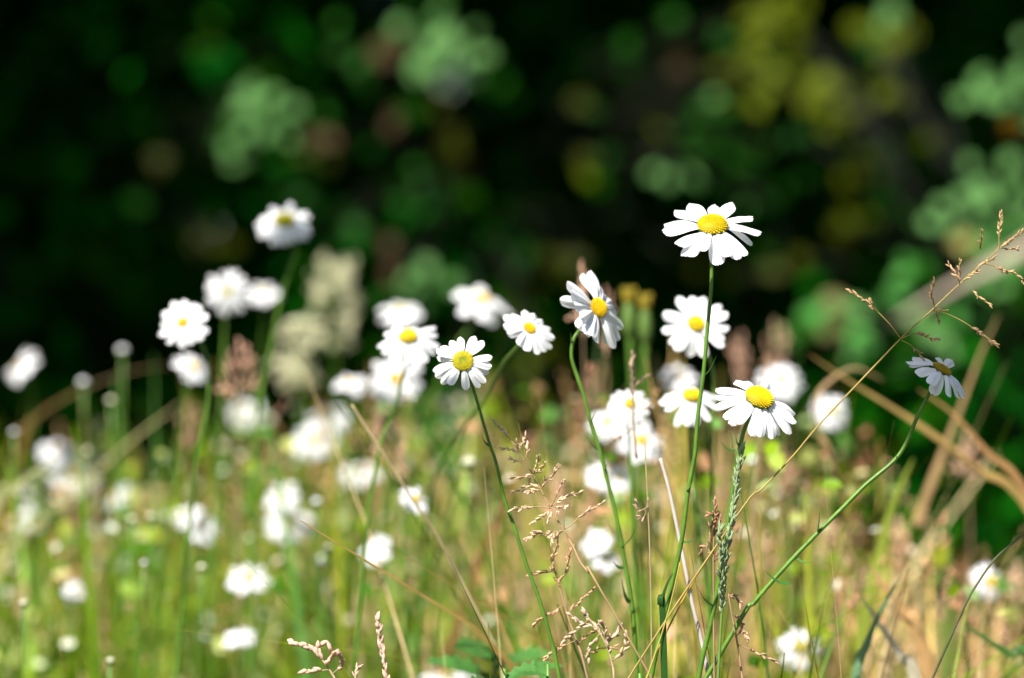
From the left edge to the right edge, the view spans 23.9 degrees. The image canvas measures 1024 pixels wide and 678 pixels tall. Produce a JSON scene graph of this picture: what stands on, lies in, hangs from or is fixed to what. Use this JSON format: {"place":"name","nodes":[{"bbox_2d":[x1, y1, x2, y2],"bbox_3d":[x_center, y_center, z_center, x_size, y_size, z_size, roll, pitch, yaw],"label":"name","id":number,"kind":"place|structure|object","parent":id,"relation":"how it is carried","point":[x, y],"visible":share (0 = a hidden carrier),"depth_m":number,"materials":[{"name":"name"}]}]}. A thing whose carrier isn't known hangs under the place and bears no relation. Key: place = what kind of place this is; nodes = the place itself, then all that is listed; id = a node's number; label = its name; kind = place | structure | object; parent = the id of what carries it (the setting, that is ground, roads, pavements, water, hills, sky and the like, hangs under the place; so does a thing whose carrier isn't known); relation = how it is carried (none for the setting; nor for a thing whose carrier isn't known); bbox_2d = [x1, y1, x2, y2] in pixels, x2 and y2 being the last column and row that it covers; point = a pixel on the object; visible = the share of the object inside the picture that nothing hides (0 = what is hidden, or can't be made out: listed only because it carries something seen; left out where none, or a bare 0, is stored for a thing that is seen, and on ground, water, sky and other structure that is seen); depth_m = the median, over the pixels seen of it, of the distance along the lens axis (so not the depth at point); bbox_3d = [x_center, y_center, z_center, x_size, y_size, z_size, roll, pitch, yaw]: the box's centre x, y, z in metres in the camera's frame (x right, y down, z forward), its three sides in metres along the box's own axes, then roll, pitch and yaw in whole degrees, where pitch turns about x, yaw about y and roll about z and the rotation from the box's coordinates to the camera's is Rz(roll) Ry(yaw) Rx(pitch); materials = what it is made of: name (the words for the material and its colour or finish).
{"place":"outdoors","nodes":[
{"label":"outdoors","id":0,"kind":"place"},
{"bbox_2d":[0,362,1023,677],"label":"ground","id":1,"kind":"structure","parent":0,"point":[870,503],"depth_m":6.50,"materials":[{"name":"plant"}]},
{"bbox_2d":[10,429,21,659],"bbox_3d":[-0.353,0.282,1.729,0.008,0.436,0.024,0,0,0],"label":"daisy bud","id":2,"kind":"object","parent":1,"relation":"on","point":[14,433],"visible":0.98,"depth_m":1.72,"materials":[{"name":"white plant"}]},
{"bbox_2d":[0,402,47,533],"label":"grass blade","id":3,"kind":"object","parent":1,"relation":"on","point":[18,460],"depth_m":1.85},
{"bbox_2d":[7,350,53,677],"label":"daisy","id":4,"kind":"object","parent":1,"relation":"on","point":[21,368],"visible":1,"depth_m":1.94,"materials":[{"name":"white plant"}]},
{"bbox_2d":[38,441,75,657],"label":"daisy","id":5,"kind":"object","parent":1,"relation":"on","point":[56,449],"visible":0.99,"depth_m":1.98,"materials":[{"name":"white plant"}]},
{"bbox_2d":[62,581,83,677],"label":"daisy","id":6,"kind":"object","parent":1,"relation":"on","point":[67,592],"visible":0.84,"depth_m":1.66,"materials":[{"name":"white plant"}]},
{"bbox_2d":[51,458,97,641],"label":"daisy","id":7,"kind":"object","parent":1,"relation":"on","point":[73,476],"visible":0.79,"depth_m":1.98,"materials":[{"name":"white plant"}]},
{"bbox_2d":[79,448,91,677],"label":"daisy bud","id":8,"kind":"object","parent":1,"relation":"on","point":[86,452],"visible":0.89,"depth_m":1.72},
{"bbox_2d":[0,365,171,474],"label":"grass blade","id":9,"kind":"object","parent":1,"relation":"on","point":[38,416],"depth_m":1.85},
{"bbox_2d":[0,402,181,576],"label":"grass blade","id":10,"kind":"object","parent":1,"relation":"on","point":[12,545],"depth_m":1.80,"materials":[{"name":"plant"}]},
{"bbox_2d":[107,398,123,676],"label":"daisy bud","id":11,"kind":"object","parent":1,"relation":"on","point":[110,401],"visible":0.98,"depth_m":1.76,"materials":[{"name":"plant"}]},
{"bbox_2d":[117,346,127,666],"bbox_3d":[-0.294,0.253,1.809,0.008,0.495,0.028,0,0,-22],"label":"daisy bud","id":12,"kind":"object","parent":1,"relation":"on","point":[122,351],"visible":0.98,"depth_m":1.80,"materials":[{"name":"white plant"}]},
{"bbox_2d":[128,516,136,677],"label":"daisy bud","id":13,"kind":"object","parent":1,"relation":"on","point":[131,519],"visible":1,"depth_m":1.60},
{"bbox_2d":[147,513,155,677],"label":"daisy bud","id":14,"kind":"object","parent":1,"relation":"on","point":[151,517],"visible":1,"depth_m":1.60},
{"bbox_2d":[153,352,207,677],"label":"daisy","id":15,"kind":"object","parent":1,"relation":"on","point":[196,370],"visible":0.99,"depth_m":1.63,"materials":[{"name":"white plant"}]},
{"bbox_2d":[159,300,210,677],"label":"daisy","id":16,"kind":"object","parent":1,"relation":"on","point":[183,317],"visible":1,"depth_m":1.43,"materials":[{"name":"white plant"}]},
{"bbox_2d":[174,505,203,677],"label":"daisy","id":17,"kind":"object","parent":1,"relation":"on","point":[183,523],"visible":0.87,"depth_m":1.75,"materials":[{"name":"white plant"}]},
{"bbox_2d":[178,400,200,677],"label":"pink seed grass","id":18,"kind":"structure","parent":1,"relation":"on","point":[186,437],"depth_m":1.82,"materials":[{"name":"plant"}]},
{"bbox_2d":[187,517,219,677],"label":"daisy","id":19,"kind":"object","parent":1,"relation":"on","point":[203,528],"visible":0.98,"depth_m":1.74,"materials":[{"name":"white plant"}]},
{"bbox_2d":[206,270,251,677],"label":"daisy","id":20,"kind":"object","parent":1,"relation":"on","point":[230,302],"visible":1,"depth_m":1.62,"materials":[{"name":"white plant"}]},
{"bbox_2d":[215,339,261,663],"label":"pink seed grass","id":21,"kind":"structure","parent":1,"relation":"on","point":[252,385],"depth_m":1.62,"materials":[{"name":"plant"}]},
{"bbox_2d":[230,399,261,549],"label":"daisy","id":22,"kind":"object","parent":1,"relation":"on","point":[249,415],"visible":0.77,"depth_m":2.19,"materials":[{"name":"white plant"}]},
{"bbox_2d":[227,564,270,677],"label":"daisy","id":23,"kind":"object","parent":1,"relation":"on","point":[233,582],"visible":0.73,"depth_m":1.63,"materials":[{"name":"white plant"}]},
{"bbox_2d":[0,0,515,581],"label":"bush","id":24,"kind":"object","parent":1,"relation":"on","point":[84,216],"visible":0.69,"depth_m":4.67,"materials":[{"name":"green plant"}]},
{"bbox_2d":[240,284,279,669],"bbox_3d":[-0.206,0.229,1.884,0.053,0.543,0.024,0,0,0],"label":"daisy","id":25,"kind":"object","parent":1,"relation":"on","point":[260,292],"visible":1,"depth_m":1.89,"materials":[{"name":"white plant"}]},
{"bbox_2d":[247,202,311,677],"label":"daisy","id":26,"kind":"object","parent":1,"relation":"on","point":[277,226],"visible":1,"depth_m":1.57,"materials":[{"name":"white plant"}]},
{"bbox_2d":[265,483,298,651],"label":"daisy","id":27,"kind":"object","parent":1,"relation":"on","point":[290,503],"visible":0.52,"depth_m":1.77,"materials":[{"name":"white plant"}]},
{"bbox_2d":[265,509,306,628],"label":"daisy","id":28,"kind":"object","parent":1,"relation":"on","point":[275,532],"visible":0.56,"depth_m":1.77,"materials":[{"name":"white plant"}]},
{"bbox_2d":[269,319,322,590],"bbox_3d":[-0.173,0.241,2.049,0.067,0.517,0.043,0,0,-25],"label":"plume flower","id":29,"kind":"object","parent":1,"relation":"on","point":[295,325],"visible":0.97,"depth_m":2.05,"materials":[{"name":"plant"}]},
{"bbox_2d":[293,422,338,671],"bbox_3d":[-0.143,0.282,1.952,0.065,0.436,0.030,0,0,-32],"label":"daisy","id":30,"kind":"object","parent":1,"relation":"on","point":[318,438],"visible":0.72,"depth_m":1.94,"materials":[{"name":"white plant"}]},
{"bbox_2d":[287,638,344,677],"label":"seeding grass stem","id":31,"kind":"object","parent":1,"relation":"on","point":[317,651],"visible":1,"depth_m":1.20,"materials":[{"name":"plant"}]},
{"bbox_2d":[299,252,360,531],"bbox_3d":[-0.158,0.212,2.152,0.063,0.577,0.061,0,0,0],"label":"plume flower","id":32,"kind":"object","parent":1,"relation":"on","point":[344,276],"visible":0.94,"depth_m":2.15,"materials":[{"name":"plant"}]},
{"bbox_2d":[308,406,363,674],"bbox_3d":[-0.133,0.277,1.950,0.062,0.447,0.027,0,0,-29],"label":"daisy","id":33,"kind":"object","parent":1,"relation":"on","point":[335,411],"visible":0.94,"depth_m":1.94,"materials":[{"name":"white plant"}]},
{"bbox_2d":[333,375,367,591],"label":"daisy","id":34,"kind":"object","parent":1,"relation":"on","point":[354,389],"visible":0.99,"depth_m":1.75,"materials":[{"name":"white plant"}]},
{"bbox_2d":[340,462,381,629],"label":"daisy","id":35,"kind":"object","parent":1,"relation":"on","point":[367,473],"visible":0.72,"depth_m":1.79,"materials":[{"name":"white plant"}]},
{"bbox_2d":[360,535,390,677],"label":"daisy","id":36,"kind":"object","parent":1,"relation":"on","point":[383,552],"visible":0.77,"depth_m":1.63,"materials":[{"name":"white plant"}]},
{"bbox_2d":[352,326,438,677],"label":"daisy","id":37,"kind":"object","parent":1,"relation":"on","point":[410,341],"visible":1,"depth_m":1.36,"materials":[{"name":"white plant"}]},
{"bbox_2d":[370,358,421,677],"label":"daisy","id":38,"kind":"object","parent":1,"relation":"on","point":[384,388],"visible":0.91,"depth_m":1.66,"materials":[{"name":"white plant"}]},
{"bbox_2d":[378,302,422,667],"bbox_3d":[-0.082,0.236,1.771,0.030,0.527,0.028,0,0,-30],"label":"daisy","id":39,"kind":"object","parent":1,"relation":"on","point":[404,315],"visible":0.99,"depth_m":1.77,"materials":[{"name":"white plant"}]},
{"bbox_2d":[400,487,427,677],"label":"daisy","id":40,"kind":"object","parent":1,"relation":"on","point":[417,496],"visible":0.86,"depth_m":1.46,"materials":[{"name":"white plant"}]},
{"bbox_2d":[351,404,504,677],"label":"seeding grass stem","id":41,"kind":"object","parent":1,"relation":"on","point":[429,524],"visible":0.89,"depth_m":1.32,"materials":[{"name":"plant"}]},
{"bbox_2d":[462,457,475,677],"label":"daisy bud","id":42,"kind":"object","parent":1,"relation":"on","point":[468,463],"visible":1,"depth_m":1.54,"materials":[{"name":"plant"}]},
{"bbox_2d":[431,285,511,672],"bbox_3d":[-0.028,0.231,1.687,0.057,0.538,0.037,0,0,0],"label":"daisy","id":43,"kind":"object","parent":1,"relation":"on","point":[485,313],"visible":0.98,"depth_m":1.68,"materials":[{"name":"white plant"}]},
{"bbox_2d":[104,0,853,582],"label":"bush","id":44,"kind":"object","parent":1,"relation":"on","point":[528,34],"visible":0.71,"depth_m":4.70,"materials":[{"name":"green plant"}]},
{"bbox_2d":[413,310,554,677],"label":"daisy","id":45,"kind":"object","parent":1,"relation":"on","point":[533,334],"visible":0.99,"depth_m":1.28,"materials":[{"name":"white plant"}]},
{"bbox_2d":[426,635,552,677],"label":"leafy plant","id":46,"kind":"object","parent":1,"relation":"on","point":[474,647],"visible":0.84,"depth_m":1.36,"materials":[{"name":"green plant"}]},
{"bbox_2d":[433,336,560,677],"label":"daisy","id":47,"kind":"object","parent":1,"relation":"on","point":[470,367],"visible":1,"depth_m":1.20,"materials":[{"name":"white plant"}]},
{"bbox_2d":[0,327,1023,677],"bbox_3d":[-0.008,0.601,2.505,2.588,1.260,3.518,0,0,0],"label":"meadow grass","id":48,"kind":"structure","parent":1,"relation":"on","point":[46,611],"depth_m":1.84,"materials":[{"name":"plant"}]},
{"bbox_2d":[0,0,1023,485],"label":"undergrowth","id":49,"kind":"object","parent":1,"relation":"on","point":[32,202],"visible":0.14,"depth_m":9.21,"materials":[{"name":"green plant"}]},
{"bbox_2d":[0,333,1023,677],"bbox_3d":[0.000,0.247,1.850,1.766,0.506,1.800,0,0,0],"label":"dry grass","id":50,"kind":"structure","parent":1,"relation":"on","point":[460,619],"depth_m":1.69,"materials":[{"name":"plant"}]},
{"bbox_2d":[0,376,1023,677],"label":"meadow herbs","id":51,"kind":"object","parent":1,"relation":"on","point":[776,458],"visible":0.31,"depth_m":1.79,"materials":[{"name":"plant"}]},
{"bbox_2d":[541,469,583,677],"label":"pink seed grass","id":52,"kind":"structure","parent":1,"relation":"on","point":[561,493],"depth_m":1.62,"materials":[{"name":"plant"}]},
{"bbox_2d":[491,417,651,677],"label":"seeding grass stem","id":53,"kind":"object","parent":1,"relation":"on","point":[534,533],"visible":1,"depth_m":1.20,"materials":[{"name":"plant"}]},
{"bbox_2d":[526,532,618,677],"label":"seeding grass stem","id":54,"kind":"object","parent":1,"relation":"on","point":[558,581],"visible":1,"depth_m":1.21,"materials":[{"name":"plant"}]},
{"bbox_2d":[559,496,592,677],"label":"pink seed grass","id":55,"kind":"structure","parent":1,"relation":"on","point":[573,531],"depth_m":1.62,"materials":[{"name":"plant"}]},
{"bbox_2d":[566,260,587,664],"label":"pink seed grass","id":56,"kind":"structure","parent":1,"relation":"on","point":[584,291],"depth_m":1.47,"materials":[{"name":"plant"}]},
{"bbox_2d":[560,607,629,677],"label":"seeding grass stem","id":57,"kind":"object","parent":1,"relation":"on","point":[607,639],"visible":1,"depth_m":1.20,"materials":[{"name":"plant"}]},
{"bbox_2d":[581,528,612,677],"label":"daisy","id":58,"kind":"object","parent":1,"relation":"on","point":[595,544],"visible":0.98,"depth_m":1.51,"materials":[{"name":"white plant"}]},
{"bbox_2d":[560,271,638,677],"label":"daisy","id":59,"kind":"object","parent":1,"relation":"on","point":[600,305],"visible":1,"depth_m":1.24,"materials":[{"name":"white plant"}]},
{"bbox_2d":[584,464,617,677],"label":"daisy","id":60,"kind":"object","parent":1,"relation":"on","point":[601,485],"visible":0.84,"depth_m":1.57,"materials":[{"name":"white plant"}]},
{"bbox_2d":[581,408,625,677],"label":"daisy","id":61,"kind":"object","parent":1,"relation":"on","point":[602,418],"visible":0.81,"depth_m":1.56,"materials":[{"name":"white plant"}]},
{"bbox_2d":[587,551,619,672],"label":"daisy","id":62,"kind":"object","parent":1,"relation":"on","point":[601,563],"visible":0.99,"depth_m":1.51,"materials":[{"name":"white plant"}]},
{"bbox_2d":[603,464,633,677],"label":"daisy","id":63,"kind":"object","parent":1,"relation":"on","point":[619,485],"visible":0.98,"depth_m":1.57,"materials":[{"name":"white plant"}]},
{"bbox_2d":[608,390,651,677],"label":"daisy","id":64,"kind":"object","parent":1,"relation":"on","point":[620,399],"visible":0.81,"depth_m":1.38,"materials":[{"name":"white plant"}]},
{"bbox_2d":[621,286,641,649],"bbox_3d":[0.080,0.233,1.600,0.016,0.535,0.010,0,0,0],"label":"yellow flower bud","id":65,"kind":"object","parent":1,"relation":"on","point":[628,318],"visible":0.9,"depth_m":1.60,"materials":[{"name":"plant"}]},
{"bbox_2d":[615,422,662,677],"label":"daisy","id":66,"kind":"object","parent":1,"relation":"on","point":[642,432],"visible":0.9,"depth_m":1.54,"materials":[{"name":"white plant"}]},
{"bbox_2d":[633,437,651,660],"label":"seeding grass stem","id":67,"kind":"object","parent":1,"relation":"on","point":[636,506],"visible":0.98,"depth_m":1.22,"materials":[{"name":"plant"}]},
{"bbox_2d":[638,293,651,677],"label":"yellow flower bud","id":68,"kind":"object","parent":1,"relation":"on","point":[645,324],"visible":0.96,"depth_m":1.60,"materials":[{"name":"plant"}]},
{"bbox_2d":[657,573,673,677],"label":"grass blade","id":69,"kind":"object","parent":1,"relation":"on","point":[662,616],"depth_m":1.20,"materials":[{"name":"plant"}]},
{"bbox_2d":[654,365,698,677],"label":"daisy","id":70,"kind":"object","parent":1,"relation":"on","point":[675,382],"visible":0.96,"depth_m":1.63,"materials":[{"name":"white plant"}]},
{"bbox_2d":[659,458,711,677],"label":"seeding grass stem","id":71,"kind":"object","parent":1,"relation":"on","point":[697,624],"visible":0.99,"depth_m":1.22,"materials":[{"name":"plant"}]},
{"bbox_2d":[658,387,719,677],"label":"daisy","id":72,"kind":"object","parent":1,"relation":"on","point":[686,415],"visible":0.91,"depth_m":1.33,"materials":[{"name":"white plant"}]},
{"bbox_2d":[662,296,728,666],"bbox_3d":[0.102,0.238,1.342,0.033,0.524,0.030,0,0,-33],"label":"daisy","id":73,"kind":"object","parent":1,"relation":"on","point":[689,337],"visible":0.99,"depth_m":1.34,"materials":[{"name":"white plant"}]},
{"bbox_2d":[649,202,761,677],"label":"daisy","id":74,"kind":"object","parent":1,"relation":"on","point":[713,225],"visible":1,"depth_m":1.21,"materials":[{"name":"white plant"}]},
{"bbox_2d":[697,496,724,677],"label":"seeding grass stem","id":75,"kind":"object","parent":1,"relation":"on","point":[715,514],"visible":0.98,"depth_m":1.21,"materials":[{"name":"plant"}]},
{"bbox_2d":[716,440,746,677],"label":"seeding grass stem","id":76,"kind":"object","parent":1,"relation":"on","point":[724,555],"visible":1,"depth_m":1.20,"materials":[{"name":"plant"}]},
{"bbox_2d":[445,0,1023,573],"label":"bush","id":77,"kind":"object","parent":1,"relation":"on","point":[773,234],"visible":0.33,"depth_m":5.03,"materials":[{"name":"green plant"}]},
{"bbox_2d":[729,333,748,648],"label":"pink seed grass","id":78,"kind":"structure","parent":1,"relation":"on","point":[739,356],"depth_m":1.87,"materials":[{"name":"plant"}]},
{"bbox_2d":[696,380,796,677],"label":"daisy","id":79,"kind":"object","parent":1,"relation":"on","point":[755,415],"visible":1,"depth_m":1.20,"materials":[{"name":"white plant"}]},
{"bbox_2d":[692,0,812,583],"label":"tree","id":80,"kind":"object","parent":1,"relation":"on","point":[740,299],"visible":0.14,"depth_m":5.11,"materials":[{"name":"plant"}]},
{"bbox_2d":[728,593,778,677],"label":"seeding grass stem","id":81,"kind":"object","parent":1,"relation":"on","point":[746,637],"visible":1,"depth_m":1.21,"materials":[{"name":"plant"}]},
{"bbox_2d":[754,365,803,676],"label":"daisy","id":82,"kind":"object","parent":1,"relation":"on","point":[780,387],"visible":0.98,"depth_m":1.70,"materials":[{"name":"white plant"}]},
{"bbox_2d":[776,628,824,670],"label":"daisy","id":83,"kind":"object","parent":1,"relation":"on","point":[789,641],"visible":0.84,"depth_m":1.49,"materials":[{"name":"white plant"}]},
{"bbox_2d":[800,459,814,677],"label":"grass blade","id":84,"kind":"object","parent":1,"relation":"on","point":[812,543],"depth_m":1.60,"materials":[{"name":"plant"}]},
{"bbox_2d":[628,209,1023,677],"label":"seeding grass stem","id":85,"kind":"object","parent":1,"relation":"on","point":[872,306],"visible":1,"depth_m":1.20,"materials":[{"name":"plant"}]},
{"bbox_2d":[811,393,847,676],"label":"daisy","id":86,"kind":"object","parent":1,"relation":"on","point":[829,421],"visible":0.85,"depth_m":1.70,"materials":[{"name":"white plant"}]},
{"bbox_2d":[703,357,965,677],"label":"daisy","id":87,"kind":"object","parent":1,"relation":"on","point":[939,372],"visible":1,"depth_m":1.21,"materials":[{"name":"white plant"}]},
{"bbox_2d":[813,367,881,668],"bbox_3d":[0.234,0.259,1.550,0.081,0.482,0.005,0,0,0],"label":"grass blade","id":88,"kind":"object","parent":1,"relation":"on","point":[823,439],"depth_m":1.55,"materials":[{"name":"plant"}]},
{"bbox_2d":[722,0,1023,561],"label":"bush","id":89,"kind":"object","parent":1,"relation":"on","point":[958,59],"visible":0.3,"depth_m":4.83,"materials":[{"name":"green plant"}]},
{"bbox_2d":[851,571,902,677],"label":"grass blade","id":90,"kind":"object","parent":1,"relation":"on","point":[859,660],"depth_m":1.32,"materials":[{"name":"plant"}]},
{"bbox_2d":[849,458,913,677],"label":"grass blade","id":91,"kind":"object","parent":1,"relation":"on","point":[871,592],"depth_m":1.50,"materials":[{"name":"plant"}]},
{"bbox_2d":[877,562,898,677],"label":"grass blade","id":92,"kind":"object","parent":1,"relation":"on","point":[884,652],"depth_m":1.42,"materials":[{"name":"plant"}]},
{"bbox_2d":[861,597,920,677],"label":"grass blade","id":93,"kind":"object","parent":1,"relation":"on","point":[908,662],"depth_m":1.34,"materials":[{"name":"plant"}]},
{"bbox_2d":[775,0,1023,636],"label":"bush","id":94,"kind":"object","parent":1,"relation":"on","point":[981,201],"visible":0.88,"depth_m":3.69,"materials":[{"name":"green plant"}]},
{"bbox_2d":[870,567,938,677],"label":"grass blade","id":95,"kind":"object","parent":1,"relation":"on","point":[921,645],"depth_m":1.42,"materials":[{"name":"plant"}]},
{"bbox_2d":[810,355,1023,508],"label":"grass blade","id":96,"kind":"object","parent":1,"relation":"on","point":[1009,485],"depth_m":1.50,"materials":[{"name":"plant"}]},
{"bbox_2d":[874,316,997,667],"bbox_3d":[0.265,0.242,1.621,0.122,0.516,0.003,0,0,0],"label":"grass blade","id":97,"kind":"object","parent":1,"relation":"on","point":[923,503],"depth_m":1.62,"materials":[{"name":"plant"}]},
{"bbox_2d":[940,523,957,677],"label":"grass blade","id":98,"kind":"object","parent":1,"relation":"on","point":[947,670],"depth_m":1.50,"materials":[{"name":"plant"}]},
{"bbox_2d":[895,240,1023,321],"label":"grass blade","id":99,"kind":"object","parent":1,"relation":"on","point":[1010,255],"depth_m":2.90,"materials":[{"name":"plant"}]},
{"bbox_2d":[946,431,985,676],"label":"pink seed grass","id":100,"kind":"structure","parent":1,"relation":"on","point":[968,454],"depth_m":1.72,"materials":[{"name":"plant"}]},
{"bbox_2d":[918,389,1023,495],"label":"grass blade","id":101,"kind":"object","parent":1,"relation":"on","point":[1012,472],"depth_m":1.48,"materials":[{"name":"plant"}]},
{"bbox_2d":[931,533,1023,677],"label":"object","id":102,"kind":"object","parent":1,"relation":"on","point":[967,600],"visible":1,"depth_m":1.22,"materials":[{"name":"plant"}]},
{"bbox_2d":[969,563,1005,677],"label":"daisy","id":103,"kind":"object","parent":1,"relation":"on","point":[986,584],"visible":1,"depth_m":1.60,"materials":[{"name":"white plant"}]},
{"bbox_2d":[961,623,1023,659],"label":"grass blade","id":104,"kind":"object","parent":1,"relation":"on","point":[1018,650],"depth_m":1.36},
{"bbox_2d":[613,350,651,458],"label":"seeding grass stem","id":105,"kind":"object","parent":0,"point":[631,370],"visible":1,"depth_m":1.29,"materials":[{"name":"plant"}]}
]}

